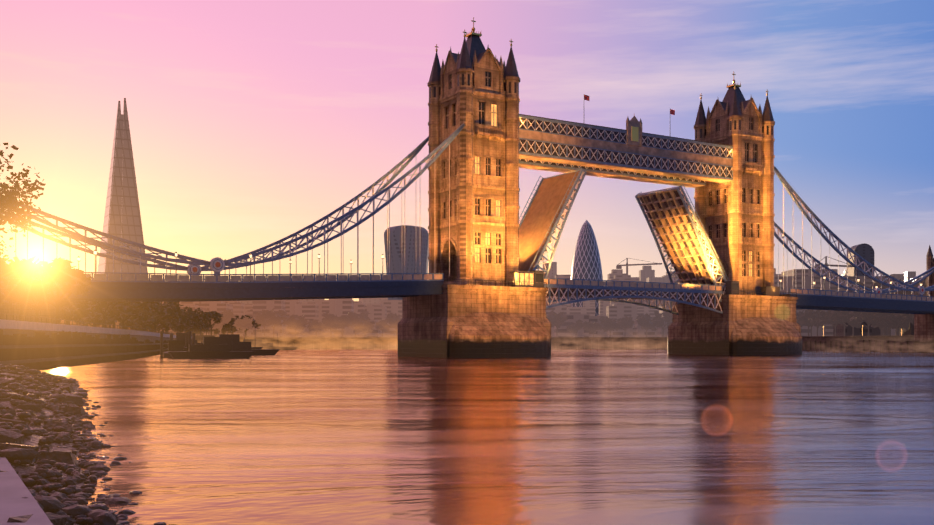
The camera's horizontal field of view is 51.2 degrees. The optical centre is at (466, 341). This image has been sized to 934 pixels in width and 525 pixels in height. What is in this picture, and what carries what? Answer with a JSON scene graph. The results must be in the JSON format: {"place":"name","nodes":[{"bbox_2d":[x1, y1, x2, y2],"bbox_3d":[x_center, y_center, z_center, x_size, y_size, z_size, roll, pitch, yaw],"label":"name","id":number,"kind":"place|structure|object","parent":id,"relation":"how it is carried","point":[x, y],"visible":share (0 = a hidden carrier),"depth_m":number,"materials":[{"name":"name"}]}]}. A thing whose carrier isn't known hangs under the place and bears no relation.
{"place":"outdoors","nodes":[
{"label":"outdoors","id":0,"kind":"place"},
{"bbox_2d":[0,369,87,524],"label":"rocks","id":1,"kind":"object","parent":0,"point":[32,439],"depth_m":28.94,"materials":[{"name":"grey stone"}]},
{"bbox_2d":[0,385,39,424],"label":"driftwood","id":2,"kind":"object","parent":1,"relation":"on","point":[15,422],"depth_m":33.34,"materials":[{"name":"brown wood"}]},
{"bbox_2d":[0,457,52,524],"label":"slipway","id":3,"kind":"structure","parent":1,"relation":"on","point":[13,491],"depth_m":16.08,"materials":[{"name":"concrete"}]},
{"bbox_2d":[0,377,84,524],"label":"shore blocks","id":4,"kind":"structure","parent":1,"relation":"on","point":[9,439],"depth_m":27.49,"materials":[{"name":"grey stone"}]},
{"bbox_2d":[0,363,165,524],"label":"shore rocks","id":5,"kind":"object","parent":1,"relation":"on","point":[71,507],"depth_m":26.85,"materials":[{"name":"grey stone"}]},
{"bbox_2d":[0,329,175,342],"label":"river wall","id":6,"kind":"structure","parent":0,"point":[11,332],"depth_m":143.26,"materials":[{"name":"grey concrete"}]},
{"bbox_2d":[0,319,175,337],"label":"wall coping","id":7,"kind":"object","parent":6,"relation":"on","point":[15,324],"depth_m":126.44,"materials":[{"name":"concrete"}]},
{"bbox_2d":[0,143,260,336],"bbox_3d":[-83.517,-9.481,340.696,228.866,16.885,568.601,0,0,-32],"label":"tree","id":8,"kind":"object","parent":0,"point":[46,276],"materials":[{"name":"green plant"}]},
{"bbox_2d":[199,327,397,349],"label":"mist","id":9,"kind":"structure","parent":0,"point":[320,341],"depth_m":380.98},
{"bbox_2d":[215,316,401,348],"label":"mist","id":10,"kind":"structure","parent":0,"point":[393,341],"depth_m":441.03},
{"bbox_2d":[0,0,933,300],"label":"sky","id":11,"kind":"structure","parent":0,"point":[251,122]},
{"bbox_2d":[61,269,895,336],"bbox_3d":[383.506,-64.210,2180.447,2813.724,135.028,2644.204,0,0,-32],"label":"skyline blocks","id":12,"kind":"structure","parent":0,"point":[344,307],"depth_m":696.11,"materials":[{"name":"grey concrete"}]},
{"bbox_2d":[64,274,903,336],"bbox_3d":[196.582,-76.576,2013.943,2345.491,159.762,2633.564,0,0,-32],"label":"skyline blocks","id":13,"kind":"structure","parent":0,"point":[381,310],"depth_m":659.79,"materials":[{"name":"grey concrete"}]},
{"bbox_2d":[41,349,933,524],"bbox_3d":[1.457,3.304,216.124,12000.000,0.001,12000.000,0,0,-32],"label":"river water","id":14,"kind":"structure","parent":0,"point":[557,437],"depth_m":33.35,"materials":[{"name":"liquid"}]},
{"bbox_2d":[0,313,242,370],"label":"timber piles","id":15,"kind":"object","parent":14,"relation":"on","point":[39,351],"depth_m":128.36,"materials":[{"name":"brown wood"}]},
{"bbox_2d":[97,98,148,302],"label":"skyscraper","id":16,"kind":"structure","parent":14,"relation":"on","point":[122,217],"depth_m":1145.99,"materials":[{"name":"grey glass"}]},
{"bbox_2d":[160,326,297,358],"bbox_3d":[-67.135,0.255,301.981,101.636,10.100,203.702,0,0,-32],"label":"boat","id":17,"kind":"object","parent":14,"relation":"on","point":[189,345],"depth_m":213.27,"materials":[{"name":"black metal"}]},
{"bbox_2d":[384,225,428,299],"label":"walkie talkie","id":18,"kind":"object","parent":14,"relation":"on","point":[409,248],"depth_m":944.20,"materials":[{"name":"grey glass"}]},
{"bbox_2d":[240,262,919,305],"bbox_3d":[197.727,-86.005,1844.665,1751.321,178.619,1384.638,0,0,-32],"label":"distant buildings","id":19,"kind":"structure","parent":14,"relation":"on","point":[646,273],"depth_m":1554.23,"materials":[{"name":"grey"}]},
{"bbox_2d":[398,284,801,357],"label":"piers","id":20,"kind":"structure","parent":14,"relation":"in","point":[466,321],"depth_m":212.00,"materials":[{"name":"stone"}]},
{"bbox_2d":[519,171,789,295],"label":"road decks","id":21,"kind":"object","parent":20,"relation":"on","point":[542,211],"depth_m":225.57,"materials":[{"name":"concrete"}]},
{"bbox_2d":[3,114,933,313],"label":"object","id":22,"kind":"object","parent":21,"relation":"on","point":[769,291],"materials":[{"name":"blue metal"}]},
{"bbox_2d":[193,95,923,292],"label":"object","id":23,"kind":"object","parent":22,"relation":"on","point":[586,97],"visible":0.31,"depth_m":226.78,"materials":[{"name":"red paint"}]},
{"bbox_2d":[7,115,933,314],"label":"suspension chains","id":24,"kind":"object","parent":21,"relation":"on","point":[256,252],"visible":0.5,"depth_m":220.09,"materials":[{"name":"paint"}]},
{"bbox_2d":[77,251,921,287],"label":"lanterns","id":25,"kind":"object","parent":24,"relation":"on","point":[95,252],"visible":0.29,"depth_m":195.69,"materials":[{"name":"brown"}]},
{"bbox_2d":[59,281,933,313],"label":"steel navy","id":26,"kind":"object","parent":21,"relation":"attached to","point":[197,290],"visible":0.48,"depth_m":187.16,"materials":[{"name":"paint"}]},
{"bbox_2d":[86,274,933,300],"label":"parapet panels","id":27,"kind":"object","parent":21,"relation":"on","point":[144,277],"visible":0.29,"depth_m":194.94,"materials":[{"name":"blue metal"}]},
{"bbox_2d":[519,116,732,293],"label":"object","id":28,"kind":"object","parent":21,"relation":"on","point":[630,146],"visible":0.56,"depth_m":243.06,"materials":[{"name":"paint"}]},
{"bbox_2d":[616,256,852,274],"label":"construction cranes","id":29,"kind":"object","parent":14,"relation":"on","point":[653,263],"visible":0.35,"depth_m":1228.02,"materials":[{"name":"grey"}]},
{"bbox_2d":[833,320,913,335],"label":"distant buildings","id":30,"kind":"structure","parent":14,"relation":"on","point":[873,331],"depth_m":437.11,"materials":[{"name":"grey concrete"}]},
{"bbox_2d":[61,278,925,336],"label":"city buildings","id":31,"kind":"structure","parent":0,"point":[850,318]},
{"bbox_2d":[571,220,602,315],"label":"gherkin-shaped skyscraper","id":32,"kind":"structure","parent":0,"point":[586,263],"depth_m":1283.24,"materials":[{"name":"blue glass"}]},
{"bbox_2d":[427,46,774,294],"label":"tower","id":33,"kind":"structure","parent":0,"point":[493,143],"materials":[{"name":"beige stone"}]},
{"bbox_2d":[475,104,751,284],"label":"windows","id":34,"kind":"structure","parent":33,"relation":"in","point":[498,215],"depth_m":211.71,"materials":[{"name":"yellow glass"}]},
{"bbox_2d":[551,333,667,348],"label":"mist","id":35,"kind":"structure","parent":0,"point":[606,343],"depth_m":439.01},
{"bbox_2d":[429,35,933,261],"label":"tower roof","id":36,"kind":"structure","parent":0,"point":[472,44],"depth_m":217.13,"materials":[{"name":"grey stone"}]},
{"bbox_2d":[435,17,768,141],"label":"finials","id":37,"kind":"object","parent":36,"relation":"on","point":[634,133],"visible":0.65,"depth_m":231.35,"materials":[{"name":"gold metal"}]},
{"bbox_3d":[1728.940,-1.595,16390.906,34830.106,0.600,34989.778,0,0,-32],"label":"land","id":38,"kind":"structure","parent":0,"visible":0},
{"bbox_2d":[0,256,933,351],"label":"abutments","id":39,"kind":"object","parent":38,"relation":"on","point":[923,332],"visible":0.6,"depth_m":314.23,"materials":[{"name":"stone"}]},
{"bbox_2d":[240,335,913,351],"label":"quay walls","id":40,"kind":"structure","parent":38,"relation":"on","point":[899,343],"depth_m":465.55,"materials":[{"name":"grey stone"}]},
{"bbox_2d":[848,243,873,275],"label":"round top tower","id":41,"kind":"structure","parent":38,"relation":"on","point":[865,251],"depth_m":1081.69,"materials":[{"name":"grey glass"}]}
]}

